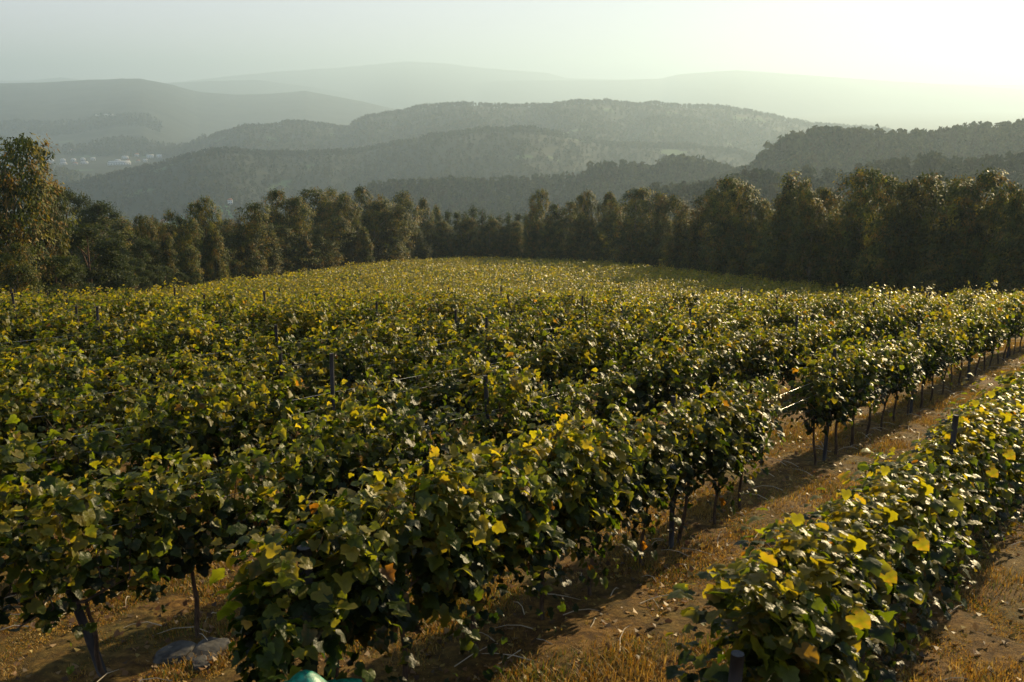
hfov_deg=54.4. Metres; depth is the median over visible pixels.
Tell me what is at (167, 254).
eucalyptus tree
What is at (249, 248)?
eucalyptus tree
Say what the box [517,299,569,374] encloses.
grapevine
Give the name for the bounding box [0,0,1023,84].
sky
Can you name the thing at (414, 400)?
grapevine
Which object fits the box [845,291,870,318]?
grapevine
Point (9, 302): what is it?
grapevine
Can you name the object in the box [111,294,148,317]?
grapevine
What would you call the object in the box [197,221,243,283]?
eucalyptus tree
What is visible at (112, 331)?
trellis wire
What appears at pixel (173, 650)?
rock
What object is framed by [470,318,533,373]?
grapevine
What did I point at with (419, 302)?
grapevine
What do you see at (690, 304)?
grapevine
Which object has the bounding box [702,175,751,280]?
eucalyptus tree
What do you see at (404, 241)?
eucalyptus tree
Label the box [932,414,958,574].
trellis post
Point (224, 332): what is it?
grapevine
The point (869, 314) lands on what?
grapevine
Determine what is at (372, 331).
grapevine
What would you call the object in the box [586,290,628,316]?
grapevine
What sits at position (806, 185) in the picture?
eucalyptus tree
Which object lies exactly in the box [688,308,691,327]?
trellis post
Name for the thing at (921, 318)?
grapevine
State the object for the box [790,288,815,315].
grapevine
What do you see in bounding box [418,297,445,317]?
grapevine
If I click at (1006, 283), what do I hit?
eucalyptus tree
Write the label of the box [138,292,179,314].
grapevine
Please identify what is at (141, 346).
grapevine
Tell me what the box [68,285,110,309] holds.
grapevine
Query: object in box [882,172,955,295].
eucalyptus tree
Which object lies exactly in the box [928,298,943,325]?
grapevine
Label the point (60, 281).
pine tree
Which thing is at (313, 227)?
eucalyptus tree
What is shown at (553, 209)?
eucalyptus tree
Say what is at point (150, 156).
apartment block
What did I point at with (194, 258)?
eucalyptus tree
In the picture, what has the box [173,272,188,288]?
pine tree
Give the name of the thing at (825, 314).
grapevine
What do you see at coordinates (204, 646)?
rock
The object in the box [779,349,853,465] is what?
grapevine
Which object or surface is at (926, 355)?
grapevine
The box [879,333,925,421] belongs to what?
grapevine
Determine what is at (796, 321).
trellis post
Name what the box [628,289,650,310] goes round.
grapevine
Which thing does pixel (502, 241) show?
eucalyptus tree
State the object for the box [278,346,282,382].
trellis post
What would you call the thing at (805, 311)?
grapevine
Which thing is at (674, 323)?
grapevine
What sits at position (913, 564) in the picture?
grapevine
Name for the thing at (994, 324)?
grapevine
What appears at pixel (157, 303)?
grapevine
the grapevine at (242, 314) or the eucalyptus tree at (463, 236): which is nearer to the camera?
the grapevine at (242, 314)
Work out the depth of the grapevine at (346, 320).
24.57 m
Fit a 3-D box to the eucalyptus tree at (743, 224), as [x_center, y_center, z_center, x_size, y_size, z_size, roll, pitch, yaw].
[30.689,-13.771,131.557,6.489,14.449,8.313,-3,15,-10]
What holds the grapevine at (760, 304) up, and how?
on the ground at (186, 111)
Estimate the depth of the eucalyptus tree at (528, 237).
207.94 m
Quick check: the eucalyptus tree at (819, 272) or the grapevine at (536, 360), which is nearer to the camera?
the grapevine at (536, 360)
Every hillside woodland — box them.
[1,161,105,186]
[623,150,1023,229]
[643,118,1023,204]
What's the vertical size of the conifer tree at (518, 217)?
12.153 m
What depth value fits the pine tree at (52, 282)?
80.06 m
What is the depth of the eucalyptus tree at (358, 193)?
200.83 m
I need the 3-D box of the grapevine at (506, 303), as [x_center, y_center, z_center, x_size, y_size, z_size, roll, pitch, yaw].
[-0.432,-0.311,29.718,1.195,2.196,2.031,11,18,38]
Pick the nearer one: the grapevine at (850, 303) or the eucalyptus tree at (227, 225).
the grapevine at (850, 303)
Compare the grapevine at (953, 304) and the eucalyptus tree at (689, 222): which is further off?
the eucalyptus tree at (689, 222)
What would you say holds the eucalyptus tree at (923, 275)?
on the ground at (186, 111)
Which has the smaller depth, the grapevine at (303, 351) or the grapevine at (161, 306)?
the grapevine at (303, 351)
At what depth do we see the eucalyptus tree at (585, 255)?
191.63 m
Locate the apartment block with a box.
[146,154,153,158]
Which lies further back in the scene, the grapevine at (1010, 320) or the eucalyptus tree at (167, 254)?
the eucalyptus tree at (167, 254)
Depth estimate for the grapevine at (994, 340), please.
27.50 m
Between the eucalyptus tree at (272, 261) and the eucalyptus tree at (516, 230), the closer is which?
the eucalyptus tree at (272, 261)
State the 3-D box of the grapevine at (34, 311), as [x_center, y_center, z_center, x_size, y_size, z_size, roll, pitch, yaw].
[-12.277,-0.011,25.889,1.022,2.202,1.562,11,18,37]
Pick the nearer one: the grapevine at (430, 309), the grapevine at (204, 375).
the grapevine at (204, 375)
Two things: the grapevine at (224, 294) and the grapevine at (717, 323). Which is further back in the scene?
the grapevine at (224, 294)
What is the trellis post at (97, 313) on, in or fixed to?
on the ground at (186, 111)
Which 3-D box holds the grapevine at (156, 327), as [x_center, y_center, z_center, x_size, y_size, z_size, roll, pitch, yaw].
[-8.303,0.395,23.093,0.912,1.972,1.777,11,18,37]
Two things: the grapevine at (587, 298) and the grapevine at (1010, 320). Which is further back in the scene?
the grapevine at (587, 298)
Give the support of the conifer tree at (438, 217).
on the ground at (186, 111)
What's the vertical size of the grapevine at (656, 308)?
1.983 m
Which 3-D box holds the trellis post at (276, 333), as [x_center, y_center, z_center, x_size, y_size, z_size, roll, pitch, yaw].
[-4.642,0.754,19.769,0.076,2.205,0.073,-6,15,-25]
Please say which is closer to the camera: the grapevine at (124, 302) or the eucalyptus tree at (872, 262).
the grapevine at (124, 302)
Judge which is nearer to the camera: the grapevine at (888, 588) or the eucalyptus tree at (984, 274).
the grapevine at (888, 588)
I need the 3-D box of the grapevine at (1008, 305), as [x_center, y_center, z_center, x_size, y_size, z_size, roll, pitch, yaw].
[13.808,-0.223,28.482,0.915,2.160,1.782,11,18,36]
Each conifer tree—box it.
[435,213,444,236]
[443,209,452,237]
[452,211,461,238]
[459,210,471,233]
[465,204,480,240]
[474,207,488,249]
[486,212,498,238]
[495,215,504,237]
[503,212,512,237]
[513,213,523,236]
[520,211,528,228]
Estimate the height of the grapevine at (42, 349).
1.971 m
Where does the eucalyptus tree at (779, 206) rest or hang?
on the ground at (186, 111)
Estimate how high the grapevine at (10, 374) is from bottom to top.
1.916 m
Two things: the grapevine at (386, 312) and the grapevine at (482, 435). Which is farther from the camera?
the grapevine at (386, 312)
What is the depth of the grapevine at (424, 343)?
19.19 m
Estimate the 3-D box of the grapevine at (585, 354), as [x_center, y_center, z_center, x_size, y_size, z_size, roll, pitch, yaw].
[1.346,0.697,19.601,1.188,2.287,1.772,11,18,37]
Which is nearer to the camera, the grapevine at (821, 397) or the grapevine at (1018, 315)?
the grapevine at (821, 397)
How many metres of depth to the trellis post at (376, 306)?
25.33 m
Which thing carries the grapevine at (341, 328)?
on the ground at (186, 111)
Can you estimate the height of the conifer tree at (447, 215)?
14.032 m
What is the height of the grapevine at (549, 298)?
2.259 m
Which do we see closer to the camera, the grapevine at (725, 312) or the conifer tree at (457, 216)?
the grapevine at (725, 312)
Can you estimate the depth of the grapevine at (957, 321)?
23.29 m
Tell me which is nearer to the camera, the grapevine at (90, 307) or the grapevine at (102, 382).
the grapevine at (102, 382)
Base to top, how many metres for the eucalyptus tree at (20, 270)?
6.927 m
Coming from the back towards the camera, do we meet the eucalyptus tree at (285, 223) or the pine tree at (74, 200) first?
the eucalyptus tree at (285, 223)
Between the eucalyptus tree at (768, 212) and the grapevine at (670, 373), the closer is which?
the grapevine at (670, 373)
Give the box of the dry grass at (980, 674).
[0,338,1023,681]
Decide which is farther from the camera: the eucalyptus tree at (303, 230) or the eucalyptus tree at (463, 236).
the eucalyptus tree at (463, 236)
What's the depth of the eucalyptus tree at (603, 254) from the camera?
186.81 m
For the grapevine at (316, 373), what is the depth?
16.86 m
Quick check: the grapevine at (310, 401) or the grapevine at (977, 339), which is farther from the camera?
the grapevine at (977, 339)
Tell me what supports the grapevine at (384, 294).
on the ground at (186, 111)
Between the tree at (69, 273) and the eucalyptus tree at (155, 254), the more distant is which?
the eucalyptus tree at (155, 254)
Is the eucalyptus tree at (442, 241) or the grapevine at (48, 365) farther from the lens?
the eucalyptus tree at (442, 241)
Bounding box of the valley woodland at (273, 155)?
[1,124,754,226]
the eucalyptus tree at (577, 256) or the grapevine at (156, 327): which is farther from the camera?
the eucalyptus tree at (577, 256)
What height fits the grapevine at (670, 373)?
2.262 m
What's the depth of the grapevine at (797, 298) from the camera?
35.71 m
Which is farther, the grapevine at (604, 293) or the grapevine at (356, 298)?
the grapevine at (604, 293)
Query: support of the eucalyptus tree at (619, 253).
on the ground at (186, 111)
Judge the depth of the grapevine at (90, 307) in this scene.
29.59 m
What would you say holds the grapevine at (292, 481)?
on the ground at (186, 111)
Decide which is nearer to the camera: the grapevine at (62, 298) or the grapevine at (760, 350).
the grapevine at (760, 350)
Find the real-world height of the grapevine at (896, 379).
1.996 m
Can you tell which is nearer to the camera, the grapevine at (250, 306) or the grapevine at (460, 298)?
the grapevine at (250, 306)
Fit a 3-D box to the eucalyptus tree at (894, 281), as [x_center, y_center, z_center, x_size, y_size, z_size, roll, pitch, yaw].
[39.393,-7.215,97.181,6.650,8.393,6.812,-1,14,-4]
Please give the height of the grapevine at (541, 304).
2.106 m
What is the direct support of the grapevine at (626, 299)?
on the ground at (186, 111)
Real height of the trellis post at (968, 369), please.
2.036 m
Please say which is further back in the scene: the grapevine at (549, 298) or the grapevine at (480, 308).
the grapevine at (549, 298)
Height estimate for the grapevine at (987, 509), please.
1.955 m
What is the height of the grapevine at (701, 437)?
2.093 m
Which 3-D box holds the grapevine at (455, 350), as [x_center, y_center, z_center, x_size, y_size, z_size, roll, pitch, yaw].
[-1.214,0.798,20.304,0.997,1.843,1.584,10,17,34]
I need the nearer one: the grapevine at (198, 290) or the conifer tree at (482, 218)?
the grapevine at (198, 290)
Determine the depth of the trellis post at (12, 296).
25.23 m
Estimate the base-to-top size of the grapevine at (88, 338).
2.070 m
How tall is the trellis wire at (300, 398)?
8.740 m
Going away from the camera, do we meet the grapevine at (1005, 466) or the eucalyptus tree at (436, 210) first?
the grapevine at (1005, 466)
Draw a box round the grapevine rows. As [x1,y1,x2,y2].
[0,255,1022,309]
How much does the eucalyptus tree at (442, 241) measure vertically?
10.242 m
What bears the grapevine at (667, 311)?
on the ground at (186, 111)
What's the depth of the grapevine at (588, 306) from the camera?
28.89 m
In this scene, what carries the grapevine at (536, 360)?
on the ground at (186, 111)
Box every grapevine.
[0,285,41,323]
[0,298,11,312]
[0,303,44,358]
[0,310,23,343]
[0,332,15,363]
[0,334,22,385]
[0,341,99,429]
[0,369,49,411]
[0,371,79,518]
[0,409,123,528]
[0,414,35,525]
[0,452,191,676]
[0,456,115,624]
[2,293,19,301]
[4,331,73,372]
[6,341,75,405]
[10,299,64,337]
[17,290,72,318]
[21,308,93,357]
[21,374,143,476]
[27,319,101,377]
[28,296,93,321]
[39,408,200,515]
[42,341,134,392]
[50,303,127,357]
[53,295,89,309]
[54,303,100,337]
[64,298,99,310]
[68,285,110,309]
[70,301,113,314]
[70,350,173,460]
[73,314,133,395]
[73,371,196,464]
[79,296,136,342]
[86,321,177,386]
[94,288,137,303]
[95,310,148,346]
[99,336,194,422]
[103,430,293,637]
[111,292,156,328]
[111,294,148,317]
[118,315,179,387]
[123,370,257,507]
[124,301,184,334]
[129,293,177,318]
[136,294,156,300]
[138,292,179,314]
[138,309,218,382]
[140,295,205,351]
[147,339,254,410]
[149,292,201,317]
[149,352,239,456]
[157,289,207,319]
[171,293,220,316]
[181,316,254,365]
[184,431,350,566]
[188,300,252,360]
[195,473,413,681]
[198,293,255,331]
[204,324,305,384]
[206,365,326,522]
[208,285,257,314]
[210,346,299,429]
[218,323,286,364]
[228,299,290,346]
[229,297,271,327]
[248,327,334,391]
[253,293,301,306]
[254,290,294,304]
[256,296,288,318]
[257,290,317,346]
[257,385,432,528]
[260,346,349,432]
[262,300,324,357]
[265,379,363,489]
[280,295,329,337]
[281,288,335,319]
[287,425,507,681]
[296,300,349,352]
[298,326,392,401]
[299,320,359,382]
[307,287,359,307]
[311,366,409,465]
[315,295,353,323]
[321,300,380,353]
[329,393,461,502]
[334,283,388,322]
[338,338,431,405]
[342,319,397,362]
[347,288,367,301]
[347,295,410,344]
[357,305,424,377]
[360,292,391,309]
[366,370,461,450]
[367,290,398,302]
[368,294,408,320]
[374,293,417,338]
[380,301,421,338]
[380,326,440,393]
[388,289,418,303]
[391,290,429,324]
[398,288,430,314]
[398,310,456,363]
[402,405,510,472]
[402,436,575,680]
[406,344,500,440]
[407,294,460,336]
[410,287,455,305]
[417,336,486,391]
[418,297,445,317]
[425,289,454,301]
[432,315,480,365]
[432,341,532,433]
[433,295,477,346]
[438,292,473,319]
[442,344,564,458]
[446,315,516,374]
[447,296,511,358]
[453,300,493,341]
[458,289,488,311]
[470,292,513,310]
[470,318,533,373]
[472,313,521,349]
[473,292,520,322]
[476,396,616,632]
[478,293,503,304]
[487,287,519,302]
[489,330,560,412]
[492,294,541,325]
[495,296,521,313]
[502,376,589,460]
[503,287,541,319]
[504,306,553,345]
[506,311,565,374]
[511,335,584,408]
[511,401,650,594]
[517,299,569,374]
[528,290,553,309]
[533,290,573,316]
[548,306,606,384]
[549,360,630,429]
[552,303,585,349]
[554,320,619,397]
[555,287,579,311]
[565,298,605,327]
[566,282,600,311]
[570,308,630,389]
[577,401,692,565]
[581,356,663,432]
[584,291,618,311]
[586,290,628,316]
[588,308,635,339]
[601,282,627,306]
[603,293,641,328]
[603,315,655,376]
[605,309,645,353]
[608,336,701,424]
[622,290,647,306]
[622,296,664,342]
[623,309,683,359]
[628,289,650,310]
[631,298,663,319]
[631,325,718,422]
[642,385,754,543]
[645,302,680,337]
[646,293,668,311]
[648,302,707,369]
[655,298,679,319]
[657,288,697,312]
[659,301,695,333]
[662,377,761,523]
[665,508,902,681]
[674,310,722,366]
[675,339,738,402]
[678,290,707,312]
[679,303,711,326]
[691,294,715,310]
[691,295,732,333]
[691,302,735,351]
[692,327,759,402]
[700,295,725,308]
[703,370,786,509]
[706,304,733,326]
[706,312,751,352]
[710,292,734,310]
[712,315,777,398]
[716,290,748,329]
[721,299,767,341]
[733,294,760,316]
[737,324,790,396]
[740,304,777,338]
[743,298,769,318]
[748,487,924,681]
[750,288,787,306]
[753,297,794,340]
[760,322,801,399]
[763,290,793,308]
[766,291,806,336]
[779,293,806,311]
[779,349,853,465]
[784,321,822,403]
[788,302,819,331]
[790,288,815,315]
[791,464,957,664]
[793,297,824,330]
[793,314,837,397]
[801,295,844,325]
[802,338,877,454]
[806,315,857,362]
[811,283,851,321]
[812,447,983,637]
[822,327,900,445]
[825,311,865,354]
[830,295,857,319]
[838,307,873,352]
[841,294,888,348]
[843,289,866,314]
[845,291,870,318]
[849,286,887,308]
[849,440,987,609]
[854,295,898,347]
[855,334,908,436]
[861,332,923,428]
[870,292,892,306]
[876,299,912,345]
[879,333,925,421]
[884,299,917,343]
[891,292,929,333]
[895,328,938,415]
[896,417,1013,564]
[898,293,931,337]
[899,316,960,407]
[908,292,937,327]
[910,400,1023,553]
[918,311,965,402]
[926,391,1023,534]
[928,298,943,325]
[929,296,958,325]
[929,304,969,393]
[937,295,962,312]
[938,305,983,389]
[945,292,973,313]
[945,297,960,311]
[947,281,982,313]
[958,310,988,384]
[961,373,1023,519]
[963,303,996,378]
[966,300,1010,374]
[979,374,1023,403]
[982,304,1009,370]
[984,292,1016,366]
[987,370,1023,474]
[990,297,1020,363]
[997,290,1023,356]
[997,297,1023,360]
[1008,288,1023,354]
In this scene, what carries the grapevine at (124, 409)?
on the ground at (186, 111)
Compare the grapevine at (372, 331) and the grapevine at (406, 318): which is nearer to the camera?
the grapevine at (372, 331)
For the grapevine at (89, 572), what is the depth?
8.34 m
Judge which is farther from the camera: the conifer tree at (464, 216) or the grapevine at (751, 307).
the conifer tree at (464, 216)
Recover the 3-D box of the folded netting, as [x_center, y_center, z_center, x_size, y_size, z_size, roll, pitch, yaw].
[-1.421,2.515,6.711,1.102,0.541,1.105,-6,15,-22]
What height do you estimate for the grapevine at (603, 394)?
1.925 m
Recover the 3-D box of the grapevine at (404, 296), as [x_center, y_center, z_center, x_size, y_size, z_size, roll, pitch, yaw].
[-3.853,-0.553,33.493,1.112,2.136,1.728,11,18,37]
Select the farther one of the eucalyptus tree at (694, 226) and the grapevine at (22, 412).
the eucalyptus tree at (694, 226)
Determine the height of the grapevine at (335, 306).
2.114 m
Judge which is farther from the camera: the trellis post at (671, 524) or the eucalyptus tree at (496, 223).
the eucalyptus tree at (496, 223)
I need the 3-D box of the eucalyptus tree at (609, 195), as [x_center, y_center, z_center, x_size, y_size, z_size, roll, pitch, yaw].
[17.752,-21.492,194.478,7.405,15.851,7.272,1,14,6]
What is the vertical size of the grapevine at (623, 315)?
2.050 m
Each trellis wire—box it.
[0,305,470,343]
[0,347,795,553]
[0,349,617,469]
[18,323,849,523]
[28,304,682,377]
[30,305,747,402]
[32,318,693,417]
[39,311,799,442]
[59,318,586,386]
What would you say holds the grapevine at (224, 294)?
on the ground at (186, 111)
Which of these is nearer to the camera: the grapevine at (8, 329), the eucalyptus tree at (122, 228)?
the grapevine at (8, 329)
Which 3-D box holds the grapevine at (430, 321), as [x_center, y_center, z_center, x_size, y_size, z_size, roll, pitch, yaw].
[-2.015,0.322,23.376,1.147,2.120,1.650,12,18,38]
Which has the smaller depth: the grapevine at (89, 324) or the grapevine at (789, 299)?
the grapevine at (89, 324)
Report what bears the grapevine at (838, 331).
on the ground at (186, 111)
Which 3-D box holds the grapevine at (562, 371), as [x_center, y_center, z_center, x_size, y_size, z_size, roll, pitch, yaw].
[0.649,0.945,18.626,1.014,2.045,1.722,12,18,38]
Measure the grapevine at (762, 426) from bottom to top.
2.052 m
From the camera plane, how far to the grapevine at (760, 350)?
19.97 m
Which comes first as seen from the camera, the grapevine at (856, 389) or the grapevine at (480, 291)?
the grapevine at (856, 389)
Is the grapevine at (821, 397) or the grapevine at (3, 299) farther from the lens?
the grapevine at (3, 299)
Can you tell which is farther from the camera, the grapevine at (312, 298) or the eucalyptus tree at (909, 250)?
the eucalyptus tree at (909, 250)
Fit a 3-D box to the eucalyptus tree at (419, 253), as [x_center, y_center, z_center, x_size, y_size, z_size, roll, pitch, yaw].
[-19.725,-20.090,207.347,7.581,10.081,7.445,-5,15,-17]
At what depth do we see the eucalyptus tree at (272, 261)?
151.71 m
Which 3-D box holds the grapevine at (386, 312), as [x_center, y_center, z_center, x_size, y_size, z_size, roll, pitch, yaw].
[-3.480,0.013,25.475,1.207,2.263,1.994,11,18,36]
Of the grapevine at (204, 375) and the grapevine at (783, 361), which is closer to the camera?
the grapevine at (204, 375)
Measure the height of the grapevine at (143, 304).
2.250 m
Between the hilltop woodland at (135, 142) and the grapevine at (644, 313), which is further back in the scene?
the hilltop woodland at (135, 142)
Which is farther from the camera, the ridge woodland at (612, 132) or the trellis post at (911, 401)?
the ridge woodland at (612, 132)
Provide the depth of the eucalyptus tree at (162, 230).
167.97 m
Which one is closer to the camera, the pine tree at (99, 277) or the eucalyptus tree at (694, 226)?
the pine tree at (99, 277)
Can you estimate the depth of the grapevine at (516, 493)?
8.81 m
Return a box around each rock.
[153,640,196,664]
[186,637,230,662]
[192,655,210,672]
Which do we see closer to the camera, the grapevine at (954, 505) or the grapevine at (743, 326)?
the grapevine at (954, 505)
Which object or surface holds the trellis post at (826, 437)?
on the ground at (186, 111)
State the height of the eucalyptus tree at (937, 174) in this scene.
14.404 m
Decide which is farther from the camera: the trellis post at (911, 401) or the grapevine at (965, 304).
the grapevine at (965, 304)
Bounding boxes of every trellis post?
[11,292,18,335]
[38,511,106,676]
[75,306,81,342]
[96,306,100,342]
[274,324,278,345]
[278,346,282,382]
[297,545,317,673]
[329,353,334,450]
[375,301,377,320]
[454,309,457,331]
[483,375,488,425]
[485,317,488,350]
[549,335,552,405]
[669,396,675,547]
[686,336,689,354]
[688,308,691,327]
[728,650,744,681]
[791,315,797,401]
[822,348,836,460]
[909,324,920,412]
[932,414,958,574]
[966,309,975,379]
[1006,298,1015,357]
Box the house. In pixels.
[227,198,232,204]
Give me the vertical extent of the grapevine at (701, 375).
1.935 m
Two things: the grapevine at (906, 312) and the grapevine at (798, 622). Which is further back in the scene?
the grapevine at (906, 312)
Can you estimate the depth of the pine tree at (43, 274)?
76.98 m
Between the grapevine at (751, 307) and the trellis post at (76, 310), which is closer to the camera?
the trellis post at (76, 310)
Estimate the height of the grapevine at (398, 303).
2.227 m
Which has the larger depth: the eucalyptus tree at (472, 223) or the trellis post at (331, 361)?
the eucalyptus tree at (472, 223)
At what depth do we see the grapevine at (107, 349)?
19.10 m
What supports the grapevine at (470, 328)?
on the ground at (186, 111)
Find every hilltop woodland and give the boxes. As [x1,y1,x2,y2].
[0,112,162,134]
[0,133,206,156]
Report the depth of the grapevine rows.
112.12 m
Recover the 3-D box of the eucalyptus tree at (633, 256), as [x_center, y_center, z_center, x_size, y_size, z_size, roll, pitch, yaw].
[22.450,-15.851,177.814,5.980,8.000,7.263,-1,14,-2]
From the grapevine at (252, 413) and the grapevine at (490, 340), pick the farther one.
the grapevine at (490, 340)
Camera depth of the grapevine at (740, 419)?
12.94 m
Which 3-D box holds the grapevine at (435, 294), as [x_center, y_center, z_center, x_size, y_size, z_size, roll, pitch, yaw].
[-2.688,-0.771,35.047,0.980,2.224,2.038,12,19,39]
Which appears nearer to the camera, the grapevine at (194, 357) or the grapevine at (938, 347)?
the grapevine at (194, 357)
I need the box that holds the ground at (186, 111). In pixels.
[0,61,1023,681]
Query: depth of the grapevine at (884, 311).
27.12 m
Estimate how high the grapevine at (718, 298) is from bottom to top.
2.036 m
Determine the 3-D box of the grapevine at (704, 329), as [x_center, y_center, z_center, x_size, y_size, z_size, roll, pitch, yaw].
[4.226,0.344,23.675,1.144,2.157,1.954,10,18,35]
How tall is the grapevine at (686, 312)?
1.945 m
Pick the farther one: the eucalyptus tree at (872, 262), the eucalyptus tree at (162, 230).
the eucalyptus tree at (162, 230)
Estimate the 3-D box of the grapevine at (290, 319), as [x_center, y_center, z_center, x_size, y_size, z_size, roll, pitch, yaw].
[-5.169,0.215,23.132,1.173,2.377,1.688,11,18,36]
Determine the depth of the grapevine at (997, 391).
14.24 m
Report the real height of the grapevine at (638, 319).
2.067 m
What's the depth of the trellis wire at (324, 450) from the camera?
10.20 m
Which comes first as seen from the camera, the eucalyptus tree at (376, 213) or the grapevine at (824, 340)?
the grapevine at (824, 340)
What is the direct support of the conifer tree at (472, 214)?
on the ground at (186, 111)
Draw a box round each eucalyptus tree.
[0,132,81,299]
[0,240,49,299]
[17,172,80,295]
[72,218,98,283]
[107,215,139,292]
[112,217,149,290]
[131,213,162,288]
[137,221,158,287]
[147,208,197,281]
[153,221,169,261]
[156,232,178,288]
[172,217,206,287]
[183,195,230,281]
[185,227,207,282]
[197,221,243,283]
[215,218,247,278]
[219,200,277,279]
[257,188,299,274]
[258,224,284,277]
[258,234,283,275]
[265,213,293,275]
[272,224,306,275]
[279,195,327,272]
[284,218,311,271]
[288,214,323,239]
[297,186,347,270]
[310,215,358,269]
[311,218,347,266]
[316,195,373,267]
[320,186,353,216]
[343,216,368,266]
[345,212,381,256]
[352,184,381,224]
[352,199,413,262]
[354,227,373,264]
[375,210,410,260]
[376,190,426,241]
[392,212,418,259]
[404,221,433,259]
[414,197,433,241]
[417,221,444,257]
[429,221,457,258]
[430,204,441,228]
[436,227,468,258]
[452,221,478,257]
[456,218,479,257]
[471,219,505,258]
[491,226,511,258]
[496,221,522,258]
[506,225,524,258]
[517,188,549,259]
[518,222,541,258]
[538,202,573,257]
[545,219,574,260]
[557,199,582,233]
[561,234,590,261]
[570,189,601,259]
[579,239,599,260]
[586,222,614,264]
[592,191,618,259]
[598,198,629,261]
[599,186,672,264]
[607,233,633,264]
[623,231,653,265]
[632,224,656,266]
[644,194,672,267]
[645,232,674,269]
[656,228,685,269]
[658,194,699,269]
[677,189,723,272]
[687,208,697,224]
[693,174,752,276]
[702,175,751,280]
[713,181,767,279]
[751,198,773,253]
[760,167,802,281]
[777,189,835,292]
[781,175,812,276]
[792,184,845,281]
[807,214,856,290]
[821,166,894,291]
[846,172,933,295]
[867,168,953,246]
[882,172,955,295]
[883,227,916,294]
[895,222,938,292]
[910,217,974,299]
[919,164,1009,295]
[932,174,982,233]
[934,233,991,298]
[939,231,994,296]
[944,181,1023,293]
[971,235,1012,299]
[973,185,1023,298]
[981,215,1023,299]
[1001,249,1023,293]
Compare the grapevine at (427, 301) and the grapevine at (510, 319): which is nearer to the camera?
the grapevine at (510, 319)
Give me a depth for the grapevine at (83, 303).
32.01 m
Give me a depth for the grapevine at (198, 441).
12.14 m
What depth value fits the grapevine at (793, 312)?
28.20 m
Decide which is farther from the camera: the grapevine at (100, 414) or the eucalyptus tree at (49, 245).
the eucalyptus tree at (49, 245)
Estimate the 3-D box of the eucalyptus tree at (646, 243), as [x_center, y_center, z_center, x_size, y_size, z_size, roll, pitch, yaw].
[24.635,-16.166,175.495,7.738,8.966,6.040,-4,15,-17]
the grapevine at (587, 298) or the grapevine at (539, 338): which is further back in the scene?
the grapevine at (587, 298)
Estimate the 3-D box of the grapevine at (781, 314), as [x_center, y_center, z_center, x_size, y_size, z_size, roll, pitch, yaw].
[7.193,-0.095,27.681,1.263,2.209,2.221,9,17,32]
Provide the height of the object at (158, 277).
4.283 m
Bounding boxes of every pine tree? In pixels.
[5,268,44,290]
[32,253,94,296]
[39,275,61,300]
[47,185,93,263]
[51,277,76,296]
[54,223,139,296]
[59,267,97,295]
[65,200,129,271]
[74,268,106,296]
[91,259,108,293]
[98,251,142,293]
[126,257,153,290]
[127,237,166,291]
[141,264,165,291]
[155,266,176,289]
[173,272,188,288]
[189,273,203,286]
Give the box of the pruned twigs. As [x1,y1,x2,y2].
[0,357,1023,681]
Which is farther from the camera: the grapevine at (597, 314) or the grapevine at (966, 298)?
the grapevine at (966, 298)
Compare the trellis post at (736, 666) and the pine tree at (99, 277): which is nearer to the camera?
the trellis post at (736, 666)
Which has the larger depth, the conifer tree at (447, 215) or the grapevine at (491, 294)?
the conifer tree at (447, 215)
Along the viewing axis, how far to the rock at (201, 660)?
8.99 m
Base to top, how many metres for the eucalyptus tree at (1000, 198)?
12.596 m
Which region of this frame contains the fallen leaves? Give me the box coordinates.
[0,343,1023,681]
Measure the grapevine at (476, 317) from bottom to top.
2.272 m
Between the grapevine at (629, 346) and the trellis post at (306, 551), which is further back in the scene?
the grapevine at (629, 346)
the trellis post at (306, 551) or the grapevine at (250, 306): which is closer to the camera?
the trellis post at (306, 551)
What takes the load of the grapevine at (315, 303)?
on the ground at (186, 111)
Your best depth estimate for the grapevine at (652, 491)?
11.30 m
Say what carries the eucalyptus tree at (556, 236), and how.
on the ground at (186, 111)
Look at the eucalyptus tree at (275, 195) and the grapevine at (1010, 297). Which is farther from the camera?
the eucalyptus tree at (275, 195)
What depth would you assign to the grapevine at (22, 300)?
30.24 m
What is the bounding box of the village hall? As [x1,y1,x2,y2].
[107,161,130,165]
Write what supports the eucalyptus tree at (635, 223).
on the ground at (186, 111)
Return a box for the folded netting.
[283,670,361,681]
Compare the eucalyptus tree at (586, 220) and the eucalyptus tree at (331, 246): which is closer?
the eucalyptus tree at (331, 246)
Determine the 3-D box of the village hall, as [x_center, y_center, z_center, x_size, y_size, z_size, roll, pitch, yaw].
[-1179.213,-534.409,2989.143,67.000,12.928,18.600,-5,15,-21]
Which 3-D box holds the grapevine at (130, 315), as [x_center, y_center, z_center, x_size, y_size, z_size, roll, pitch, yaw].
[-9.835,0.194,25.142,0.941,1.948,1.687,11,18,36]
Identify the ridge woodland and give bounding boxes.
[141,98,910,156]
[278,149,812,238]
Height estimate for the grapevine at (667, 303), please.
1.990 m
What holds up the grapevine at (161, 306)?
on the ground at (186, 111)
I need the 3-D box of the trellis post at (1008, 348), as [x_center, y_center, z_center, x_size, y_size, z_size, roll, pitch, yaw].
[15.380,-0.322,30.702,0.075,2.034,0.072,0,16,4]
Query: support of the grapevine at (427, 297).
on the ground at (186, 111)
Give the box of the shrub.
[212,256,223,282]
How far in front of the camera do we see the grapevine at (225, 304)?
27.38 m
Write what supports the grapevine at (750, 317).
on the ground at (186, 111)

